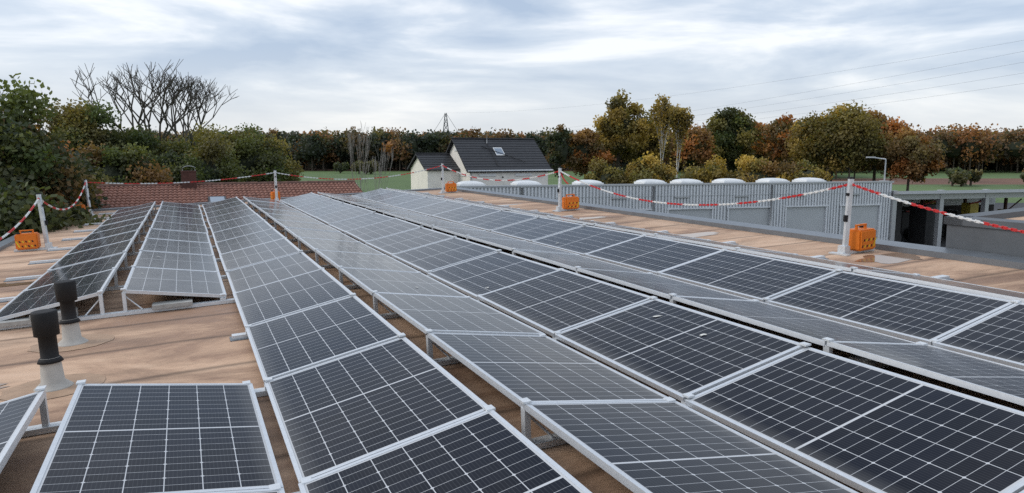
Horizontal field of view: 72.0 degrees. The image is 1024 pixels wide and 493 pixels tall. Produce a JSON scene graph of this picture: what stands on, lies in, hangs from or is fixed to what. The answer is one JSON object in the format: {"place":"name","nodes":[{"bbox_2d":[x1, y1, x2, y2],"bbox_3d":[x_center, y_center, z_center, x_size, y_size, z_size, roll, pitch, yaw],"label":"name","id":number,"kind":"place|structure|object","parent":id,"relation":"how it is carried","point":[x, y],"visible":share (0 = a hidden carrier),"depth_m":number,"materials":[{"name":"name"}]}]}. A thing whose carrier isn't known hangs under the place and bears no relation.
{"place":"outdoors","nodes":[
{"label":"outdoors","id":0,"kind":"place"},
{"bbox_2d":[0,189,1023,492],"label":"roof slab","id":1,"kind":"structure","parent":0,"point":[184,345],"depth_m":6.51,"materials":[{"name":"concrete"}]},
{"bbox_2d":[14,193,57,251],"bbox_3d":[-8.945,-0.456,13.130,0.670,1.066,0.300,-6,9,-24],"label":"guard post","id":2,"kind":"object","parent":1,"relation":"on","point":[44,224],"visible":0.89,"depth_m":13.19,"materials":[{"name":"white metal"}]},
{"bbox_2d":[14,229,40,249],"bbox_3d":[-9.030,-0.135,13.133,0.361,0.356,0.256,-6,9,-24],"label":"counterweight","id":3,"kind":"object","parent":2,"relation":"on","point":[25,241],"visible":1,"depth_m":13.04,"materials":[{"name":"orange plastic"}]},
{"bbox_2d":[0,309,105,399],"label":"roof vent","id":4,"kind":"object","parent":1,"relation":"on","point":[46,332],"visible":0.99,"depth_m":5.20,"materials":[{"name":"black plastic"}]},
{"bbox_2d":[27,279,113,352],"bbox_3d":[-4.074,0.605,6.471,0.683,0.585,0.600,-6,9,-24],"label":"roof vent","id":5,"kind":"object","parent":1,"relation":"on","point":[72,338],"visible":0.97,"depth_m":6.43,"materials":[{"name":"black plastic"}]},
{"bbox_2d":[0,204,920,387],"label":"roof puddles","id":6,"kind":"object","parent":1,"relation":"on","point":[889,258],"visible":0.62,"depth_m":9.50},
{"bbox_2d":[0,190,1021,492],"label":"solar mounting rails","id":7,"kind":"object","parent":1,"relation":"on","point":[540,442],"visible":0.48,"depth_m":7.42,"materials":[{"name":"metal"}]},
{"bbox_2d":[0,390,46,472],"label":"solar panel","id":8,"kind":"object","parent":7,"relation":"on","point":[17,415],"visible":1,"depth_m":3.95,"materials":[{"name":"glass"}]},
{"bbox_2d":[0,268,116,320],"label":"solar panel","id":9,"kind":"object","parent":7,"relation":"on","point":[29,301],"visible":0.73,"depth_m":7.84,"materials":[{"name":"glass"}]},
{"bbox_2d":[25,252,126,289],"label":"solar panel","id":10,"kind":"object","parent":7,"relation":"on","point":[81,269],"visible":0.8,"depth_m":9.53,"materials":[{"name":"glass"}]},
{"bbox_2d":[49,239,133,269],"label":"solar panel","id":11,"kind":"object","parent":7,"relation":"on","point":[92,254],"visible":0.86,"depth_m":11.02,"materials":[{"name":"glass"}]},
{"bbox_2d":[67,230,138,253],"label":"solar panel","id":12,"kind":"object","parent":7,"relation":"on","point":[100,242],"visible":0.86,"depth_m":12.61,"materials":[{"name":"glass"}]},
{"bbox_2d":[81,222,143,242],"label":"solar panel","id":13,"kind":"object","parent":7,"relation":"on","point":[112,232],"visible":0.85,"depth_m":14.12,"materials":[{"name":"glass"}]},
{"bbox_2d":[30,383,283,492],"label":"solar panel","id":14,"kind":"object","parent":7,"relation":"on","point":[167,438],"visible":0.93,"depth_m":3.73,"materials":[{"name":"glass"}]},
{"bbox_2d":[122,267,226,297],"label":"solar panel","id":15,"kind":"object","parent":7,"relation":"on","point":[160,281],"visible":1,"depth_m":8.35,"materials":[{"name":"glass"}]},
{"bbox_2d":[133,250,218,271],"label":"solar panel","id":16,"kind":"object","parent":7,"relation":"on","point":[166,260],"visible":0.84,"depth_m":10.01,"materials":[{"name":"glass"}]},
{"bbox_2d":[141,238,213,254],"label":"solar panel","id":17,"kind":"object","parent":7,"relation":"on","point":[174,246],"visible":0.81,"depth_m":11.54,"materials":[{"name":"glass"}]},
{"bbox_2d":[146,229,210,242],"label":"solar panel","id":18,"kind":"object","parent":7,"relation":"on","point":[177,235],"visible":0.84,"depth_m":13.07,"materials":[{"name":"glass"}]},
{"bbox_2d":[151,221,207,232],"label":"solar panel","id":19,"kind":"object","parent":7,"relation":"on","point":[178,226],"visible":0.85,"depth_m":14.61,"materials":[{"name":"glass"}]},
{"bbox_2d":[209,214,262,231],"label":"solar panel","id":20,"kind":"object","parent":7,"relation":"on","point":[233,223],"visible":0.82,"depth_m":15.10,"materials":[{"name":"glass"}]},
{"bbox_2d":[212,220,271,241],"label":"solar panel","id":21,"kind":"object","parent":7,"relation":"on","point":[242,230],"visible":0.8,"depth_m":13.57,"materials":[{"name":"glass"}]},
{"bbox_2d":[215,228,284,254],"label":"solar panel","id":22,"kind":"object","parent":7,"relation":"on","point":[241,242],"visible":0.84,"depth_m":12.01,"materials":[{"name":"glass"}]},
{"bbox_2d":[219,238,301,273],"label":"solar panel","id":23,"kind":"object","parent":7,"relation":"on","point":[252,255],"visible":0.88,"depth_m":10.42,"materials":[{"name":"glass"}]},
{"bbox_2d":[226,252,321,292],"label":"solar panel","id":24,"kind":"object","parent":7,"relation":"on","point":[265,272],"visible":0.8,"depth_m":8.92,"materials":[{"name":"glass"}]},
{"bbox_2d":[233,269,351,329],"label":"solar panel","id":25,"kind":"object","parent":7,"relation":"on","point":[280,298],"visible":0.85,"depth_m":7.32,"materials":[{"name":"glass"}]},
{"bbox_2d":[274,219,340,231],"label":"solar panel","id":26,"kind":"object","parent":7,"relation":"on","point":[305,225],"visible":0.88,"depth_m":14.00,"materials":[{"name":"glass"}]},
{"bbox_2d":[284,227,356,241],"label":"solar panel","id":27,"kind":"object","parent":7,"relation":"on","point":[317,234],"visible":0.85,"depth_m":12.52,"materials":[{"name":"glass"}]},
{"bbox_2d":[245,295,400,384],"bbox_3d":[-1.636,0.730,5.919,1.040,0.050,1.687,-17,13,-22],"label":"solar panel","id":28,"kind":"object","parent":7,"relation":"on","point":[298,341],"visible":0.86,"depth_m":5.75,"materials":[{"name":"glass"}]},
{"bbox_2d":[304,203,355,218],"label":"solar panel","id":29,"kind":"object","parent":7,"relation":"on","point":[327,210],"visible":0.89,"depth_m":17.61,"materials":[{"name":"glass"}]},
{"bbox_2d":[298,237,382,254],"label":"solar panel","id":30,"kind":"object","parent":7,"relation":"on","point":[334,245],"visible":0.84,"depth_m":10.96,"materials":[{"name":"glass"}]},
{"bbox_2d":[315,207,374,224],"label":"solar panel","id":31,"kind":"object","parent":7,"relation":"on","point":[342,215],"visible":0.95,"depth_m":16.00,"materials":[{"name":"glass"}]},
{"bbox_2d":[328,213,393,232],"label":"solar panel","id":32,"kind":"object","parent":7,"relation":"on","point":[343,226],"visible":0.88,"depth_m":14.52,"materials":[{"name":"glass"}]},
{"bbox_2d":[315,250,418,271],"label":"solar panel","id":33,"kind":"object","parent":7,"relation":"on","point":[336,259],"visible":0.86,"depth_m":9.40,"materials":[{"name":"glass"}]},
{"bbox_2d":[264,336,486,482],"bbox_3d":[-0.920,0.937,4.385,1.040,0.049,1.687,-16,13,-22],"label":"solar panel","id":34,"kind":"object","parent":7,"relation":"on","point":[334,414],"visible":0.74,"depth_m":4.18,"materials":[{"name":"glass"}]},
{"bbox_2d":[345,218,419,242],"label":"solar panel","id":35,"kind":"object","parent":7,"relation":"on","point":[364,234],"visible":0.93,"depth_m":12.93,"materials":[{"name":"glass"}]},
{"bbox_2d":[339,267,465,296],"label":"solar panel","id":36,"kind":"object","parent":7,"relation":"on","point":[383,281],"visible":0.82,"depth_m":7.84,"materials":[{"name":"glass"}]},
{"bbox_2d":[365,227,452,256],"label":"solar panel","id":37,"kind":"object","parent":7,"relation":"on","point":[405,240],"visible":0.89,"depth_m":11.39,"materials":[{"name":"glass"}]},
{"bbox_2d":[392,197,446,210],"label":"solar panel","id":38,"kind":"object","parent":7,"relation":"on","point":[417,203],"visible":0.81,"depth_m":18.52,"materials":[{"name":"glass"}]},
{"bbox_2d":[410,200,470,216],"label":"solar panel","id":39,"kind":"object","parent":7,"relation":"on","point":[438,208],"visible":0.88,"depth_m":17.00,"materials":[{"name":"glass"}]},
{"bbox_2d":[405,218,481,230],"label":"solar panel","id":40,"kind":"object","parent":7,"relation":"on","point":[428,223],"visible":0.85,"depth_m":13.46,"materials":[{"name":"glass"}]},
{"bbox_2d":[298,410,591,492],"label":"solar panel","id":41,"kind":"object","parent":7,"relation":"on","point":[492,451],"visible":1,"depth_m":3.31,"materials":[{"name":"glass"}]},
{"bbox_2d":[391,237,498,273],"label":"solar panel","id":42,"kind":"object","parent":7,"relation":"on","point":[441,254],"visible":0.91,"depth_m":9.82,"materials":[{"name":"glass"}]},
{"bbox_2d":[0,195,908,367],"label":"ballast pavers","id":43,"kind":"object","parent":7,"relation":"on","point":[177,303],"visible":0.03,"depth_m":7.39,"materials":[{"name":"concrete"}]},
{"bbox_2d":[373,292,544,334],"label":"solar panel","id":44,"kind":"object","parent":7,"relation":"on","point":[443,314],"visible":0.9,"depth_m":6.23,"materials":[{"name":"glass"}]},
{"bbox_2d":[431,205,500,222],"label":"solar panel","id":45,"kind":"object","parent":7,"relation":"on","point":[464,213],"visible":0.94,"depth_m":15.43,"materials":[{"name":"glass"}]},
{"bbox_2d":[432,226,522,240],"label":"solar panel","id":46,"kind":"object","parent":7,"relation":"on","point":[465,232],"visible":0.86,"depth_m":11.91,"materials":[{"name":"glass"}]},
{"bbox_2d":[427,251,557,299],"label":"solar panel","id":47,"kind":"object","parent":7,"relation":"on","point":[474,278],"visible":0.81,"depth_m":8.31,"materials":[{"name":"glass"}]},
{"bbox_2d":[457,210,536,231],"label":"solar panel","id":48,"kind":"object","parent":7,"relation":"on","point":[497,220],"visible":0.93,"depth_m":13.87,"materials":[{"name":"glass"}]},
{"bbox_2d":[467,236,575,254],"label":"solar panel","id":49,"kind":"object","parent":7,"relation":"on","point":[507,244],"visible":0.91,"depth_m":10.28,"materials":[{"name":"glass"}]},
{"bbox_2d":[490,217,583,241],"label":"solar panel","id":50,"kind":"object","parent":7,"relation":"on","point":[534,229],"visible":0.86,"depth_m":12.33,"materials":[{"name":"glass"}]},
{"bbox_2d":[427,332,666,406],"bbox_3d":[0.172,0.826,4.876,1.040,0.051,1.687,5,5,-26],"label":"solar panel","id":51,"kind":"object","parent":7,"relation":"on","point":[532,368],"visible":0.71,"depth_m":4.70,"materials":[{"name":"glass"}]},
{"bbox_2d":[477,269,650,336],"bbox_3d":[0.455,0.510,6.861,1.040,0.050,1.687,-17,14,-22],"label":"solar panel","id":52,"kind":"object","parent":7,"relation":"on","point":[561,300],"visible":0.91,"depth_m":6.71,"materials":[{"name":"glass"}]},
{"bbox_2d":[513,249,645,272],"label":"solar panel","id":53,"kind":"object","parent":7,"relation":"on","point":[570,261],"visible":0.88,"depth_m":8.81,"materials":[{"name":"glass"}]},
{"bbox_2d":[531,225,640,255],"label":"solar panel","id":54,"kind":"object","parent":7,"relation":"on","point":[581,240],"visible":0.84,"depth_m":10.81,"materials":[{"name":"glass"}]},
{"bbox_2d":[595,224,705,239],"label":"solar panel","id":55,"kind":"object","parent":7,"relation":"on","point":[642,231],"visible":0.85,"depth_m":11.25,"materials":[{"name":"glass"}]},
{"bbox_2d":[584,235,721,274],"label":"solar panel","id":56,"kind":"object","parent":7,"relation":"on","point":[651,254],"visible":0.85,"depth_m":9.25,"materials":[{"name":"glass"}]},
{"bbox_2d":[577,268,751,300],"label":"solar panel","id":57,"kind":"object","parent":7,"relation":"on","point":[661,286],"visible":0.88,"depth_m":7.22,"materials":[{"name":"glass"}]},
{"bbox_2d":[555,298,804,401],"bbox_3d":[1.174,0.721,5.328,1.040,0.049,1.687,-16,14,-22],"label":"solar panel","id":58,"kind":"object","parent":7,"relation":"on","point":[672,352],"visible":0.91,"depth_m":5.14,"materials":[{"name":"glass"}]},
{"bbox_2d":[523,400,857,492],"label":"solar panel","id":59,"kind":"object","parent":7,"relation":"on","point":[665,446],"visible":1,"depth_m":3.41,"materials":[{"name":"glass"}]},
{"bbox_2d":[655,235,792,253],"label":"solar panel","id":60,"kind":"object","parent":7,"relation":"on","point":[713,243],"visible":0.86,"depth_m":9.69,"materials":[{"name":"glass"}]},
{"bbox_2d":[658,250,838,302],"bbox_3d":[2.549,0.301,7.812,1.040,0.049,1.687,-17,14,-22],"label":"solar panel","id":61,"kind":"object","parent":7,"relation":"on","point":[748,276],"visible":0.9,"depth_m":7.68,"materials":[{"name":"glass"}]},
{"bbox_2d":[672,296,915,345],"bbox_3d":[2.265,0.613,5.822,1.040,0.049,1.687,5,5,-25],"label":"solar panel","id":62,"kind":"object","parent":7,"relation":"on","point":[804,326],"visible":0.82,"depth_m":5.67,"materials":[{"name":"glass"}]},
{"bbox_2d":[737,248,909,273],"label":"solar panel","id":63,"kind":"object","parent":7,"relation":"on","point":[819,261],"visible":0.85,"depth_m":8.15,"materials":[{"name":"glass"}]},
{"bbox_2d":[685,346,1023,492],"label":"solar panel","id":64,"kind":"object","parent":7,"relation":"on","point":[863,427],"visible":0.98,"depth_m":3.67,"materials":[{"name":"glass"}]},
{"bbox_2d":[765,271,1013,344],"bbox_3d":[3.273,0.507,6.272,1.040,0.051,1.687,-16,13,-22],"label":"solar panel","id":65,"kind":"object","parent":7,"relation":"on","point":[913,312],"visible":0.88,"depth_m":6.11,"materials":[{"name":"glass"}]},
{"bbox_2d":[826,341,1023,405],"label":"solar panel","id":66,"kind":"object","parent":7,"relation":"on","point":[994,379],"visible":1,"depth_m":4.45,"materials":[{"name":"glass"}]},
{"bbox_2d":[853,269,1023,302],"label":"solar panel","id":67,"kind":"object","parent":7,"relation":"on","point":[970,288],"visible":0.98,"depth_m":6.70,"materials":[{"name":"glass"}]},
{"bbox_2d":[932,302,1023,369],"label":"solar panel","id":68,"kind":"object","parent":7,"relation":"on","point":[997,336],"visible":0.96,"depth_m":5.21,"materials":[{"name":"glass"}]},
{"bbox_2d":[0,0,1023,136],"label":"sky","id":69,"kind":"structure","parent":0,"point":[291,65],"materials":[{"name":"grey"}]},
{"bbox_2d":[296,168,1023,183],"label":"field soil","id":70,"kind":"structure","parent":0,"point":[981,181],"depth_m":156.74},
{"bbox_2d":[299,168,1023,202],"bbox_3d":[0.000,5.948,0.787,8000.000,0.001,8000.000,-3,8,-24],"label":"ground","id":71,"kind":"structure","parent":0,"point":[401,182],"depth_m":162.95,"materials":[{"name":"green plant"}]},
{"bbox_2d":[0,73,89,205],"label":"tree","id":72,"kind":"object","parent":71,"relation":"on","point":[15,105],"depth_m":20.13,"materials":[{"name":"plant"}]},
{"bbox_2d":[0,109,108,213],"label":"tree","id":73,"kind":"object","parent":71,"relation":"on","point":[77,193],"depth_m":20.54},
{"bbox_2d":[0,178,111,241],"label":"bush","id":74,"kind":"object","parent":71,"relation":"on","point":[16,206],"depth_m":16.42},
{"bbox_2d":[25,199,103,230],"bbox_3d":[-11.609,1.136,18.328,4.267,4.969,4.068,-3,8,-24],"label":"bush","id":75,"kind":"object","parent":71,"relation":"on","point":[76,213],"visible":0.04,"depth_m":18.14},
{"bbox_2d":[34,97,132,160],"bbox_3d":[-24.525,-3.925,40.633,6.706,9.144,6.638,-3,8,-24],"label":"tree","id":76,"kind":"object","parent":71,"relation":"on","point":[77,123],"visible":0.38,"depth_m":39.02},
{"bbox_2d":[69,139,172,183],"bbox_3d":[-18.465,-1.691,33.182,4.786,6.685,4.932,-3,8,-24],"label":"tree","id":77,"kind":"object","parent":71,"relation":"on","point":[138,164],"depth_m":32.58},
{"bbox_2d":[70,59,218,140],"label":"bare ash","id":78,"kind":"object","parent":71,"relation":"on","point":[151,82],"visible":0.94,"depth_m":59.55,"materials":[{"name":"brown plant"}]},
{"bbox_2d":[103,124,201,160],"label":"tree","id":79,"kind":"object","parent":71,"relation":"on","point":[157,147],"visible":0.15,"depth_m":41.64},
{"bbox_2d":[130,75,237,149],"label":"bare ash","id":80,"kind":"object","parent":71,"relation":"on","point":[196,105],"visible":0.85,"depth_m":62.03,"materials":[{"name":"brown plant"}]},
{"bbox_2d":[151,149,224,182],"bbox_3d":[-18.210,-2.161,38.330,5.092,6.241,3.949,-3,8,-24],"label":"bush","id":81,"kind":"object","parent":71,"relation":"on","point":[173,162],"depth_m":38.07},
{"bbox_2d":[176,131,248,182],"bbox_3d":[-17.876,-2.922,40.277,5.637,7.242,6.017,-3,8,-24],"label":"bush","id":82,"kind":"object","parent":71,"relation":"on","point":[218,151],"depth_m":39.85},
{"bbox_2d":[95,166,362,207],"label":"tiled roof","id":83,"kind":"structure","parent":71,"relation":"on","point":[125,195],"depth_m":25.54,"materials":[{"name":"tile"}]},
{"bbox_2d":[187,122,303,181],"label":"tree","id":84,"kind":"object","parent":71,"relation":"on","point":[271,157],"depth_m":46.00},
{"bbox_2d":[407,137,552,188],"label":"house","id":85,"kind":"structure","parent":71,"relation":"on","point":[510,159],"depth_m":65.54,"materials":[{"name":"tile"}]},
{"bbox_2d":[545,124,578,176],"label":"tree","id":86,"kind":"object","parent":71,"relation":"on","point":[553,156],"depth_m":94.73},
{"bbox_2d":[561,127,613,176],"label":"tree","id":87,"kind":"object","parent":71,"relation":"on","point":[594,146],"depth_m":96.69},
{"bbox_2d":[166,133,1023,186],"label":"distant woods trunks","id":88,"kind":"object","parent":71,"relation":"on","point":[1017,167],"visible":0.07,"depth_m":238.58,"materials":[{"name":"brown plant"}]},
{"bbox_2d":[40,121,1023,185],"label":"tree line","id":89,"kind":"object","parent":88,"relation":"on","point":[297,141],"visible":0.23,"depth_m":237.79,"materials":[{"name":"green plant"}]},
{"bbox_2d":[592,88,653,171],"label":"tree","id":90,"kind":"object","parent":71,"relation":"on","point":[608,126],"depth_m":98.35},
{"bbox_2d":[623,119,674,161],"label":"tree","id":91,"kind":"object","parent":71,"relation":"on","point":[652,148],"depth_m":102.50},
{"bbox_2d":[649,93,677,162],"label":"birch","id":92,"kind":"object","parent":71,"relation":"on","point":[666,111],"depth_m":84.93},
{"bbox_2d":[669,104,694,177],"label":"birch","id":93,"kind":"object","parent":71,"relation":"on","point":[684,123],"depth_m":86.57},
{"bbox_2d":[665,124,715,170],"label":"tree","id":94,"kind":"object","parent":71,"relation":"on","point":[700,142],"depth_m":98.57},
{"bbox_2d":[704,107,766,173],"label":"tree","id":95,"kind":"object","parent":71,"relation":"on","point":[722,124],"depth_m":103.45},
{"bbox_2d":[751,123,778,165],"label":"tree","id":96,"kind":"object","parent":71,"relation":"on","point":[760,150],"depth_m":108.68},
{"bbox_2d":[762,112,800,166],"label":"tree","id":97,"kind":"object","parent":71,"relation":"on","point":[773,149],"depth_m":99.93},
{"bbox_2d":[784,100,891,181],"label":"tree","id":98,"kind":"object","parent":71,"relation":"on","point":[855,131],"depth_m":85.81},
{"bbox_2d":[839,106,916,180],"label":"tree","id":99,"kind":"object","parent":71,"relation":"on","point":[894,126],"depth_m":88.64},
{"bbox_2d":[872,127,947,190],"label":"tree","id":100,"kind":"object","parent":71,"relation":"on","point":[924,155],"depth_m":83.50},
{"bbox_3d":[0.287,3.600,7.024,12.350,4.800,39.450,-6,9,-24],"label":"building body","id":101,"kind":"object","parent":71,"relation":"on","visible":0},
{"bbox_2d":[0,187,1023,269],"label":"roof edge flashing","id":102,"kind":"object","parent":101,"relation":"on","point":[1007,261],"visible":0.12,"depth_m":11.95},
{"bbox_2d":[0,165,1023,239],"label":"safety chain","id":103,"kind":"object","parent":102,"relation":"on","point":[749,202],"visible":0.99,"depth_m":12.37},
{"bbox_2d":[828,177,874,255],"bbox_3d":[4.777,-0.440,9.783,0.670,1.066,0.300,-6,9,-24],"label":"guard post","id":104,"kind":"object","parent":102,"relation":"on","point":[844,249],"visible":0.98,"depth_m":9.69,"materials":[{"name":"white metal"}]},
{"bbox_2d":[848,223,876,250],"bbox_3d":[4.885,-0.137,9.873,0.369,0.366,0.255,-4,9,-30],"label":"counterweight","id":105,"kind":"object","parent":104,"relation":"attached to","point":[862,237],"visible":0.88,"depth_m":9.77,"materials":[{"name":"orange plastic"}]},
{"bbox_2d":[943,207,1023,256],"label":"raised roof section","id":106,"kind":"object","parent":102,"relation":"attached to","point":[963,234],"visible":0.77,"depth_m":9.16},
{"bbox_2d":[444,178,893,239],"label":"hall","id":107,"kind":"structure","parent":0,"point":[824,211],"depth_m":42.10,"materials":[{"name":"metal"}]},
{"bbox_2d":[901,203,1023,246],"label":"yard paving","id":108,"kind":"structure","parent":0,"point":[996,207],"depth_m":78.66,"materials":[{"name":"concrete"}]},
{"bbox_2d":[583,156,627,183],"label":"shrub","id":109,"kind":"object","parent":108,"relation":"on","point":[599,168],"depth_m":71.72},
{"bbox_2d":[619,151,679,183],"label":"shrub","id":110,"kind":"object","parent":108,"relation":"on","point":[656,168],"depth_m":69.12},
{"bbox_2d":[679,154,740,182],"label":"shrub","id":111,"kind":"object","parent":108,"relation":"on","point":[714,169],"depth_m":66.97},
{"bbox_2d":[735,154,803,184],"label":"shrub","id":112,"kind":"object","parent":108,"relation":"on","point":[749,164],"depth_m":65.15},
{"bbox_2d":[776,159,833,181],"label":"shrub","id":113,"kind":"object","parent":108,"relation":"on","point":[820,173],"depth_m":63.67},
{"bbox_2d":[888,189,1023,246],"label":"machinery shed","id":114,"kind":"structure","parent":108,"relation":"on","point":[910,223],"depth_m":46.32,"materials":[{"name":"metal"}]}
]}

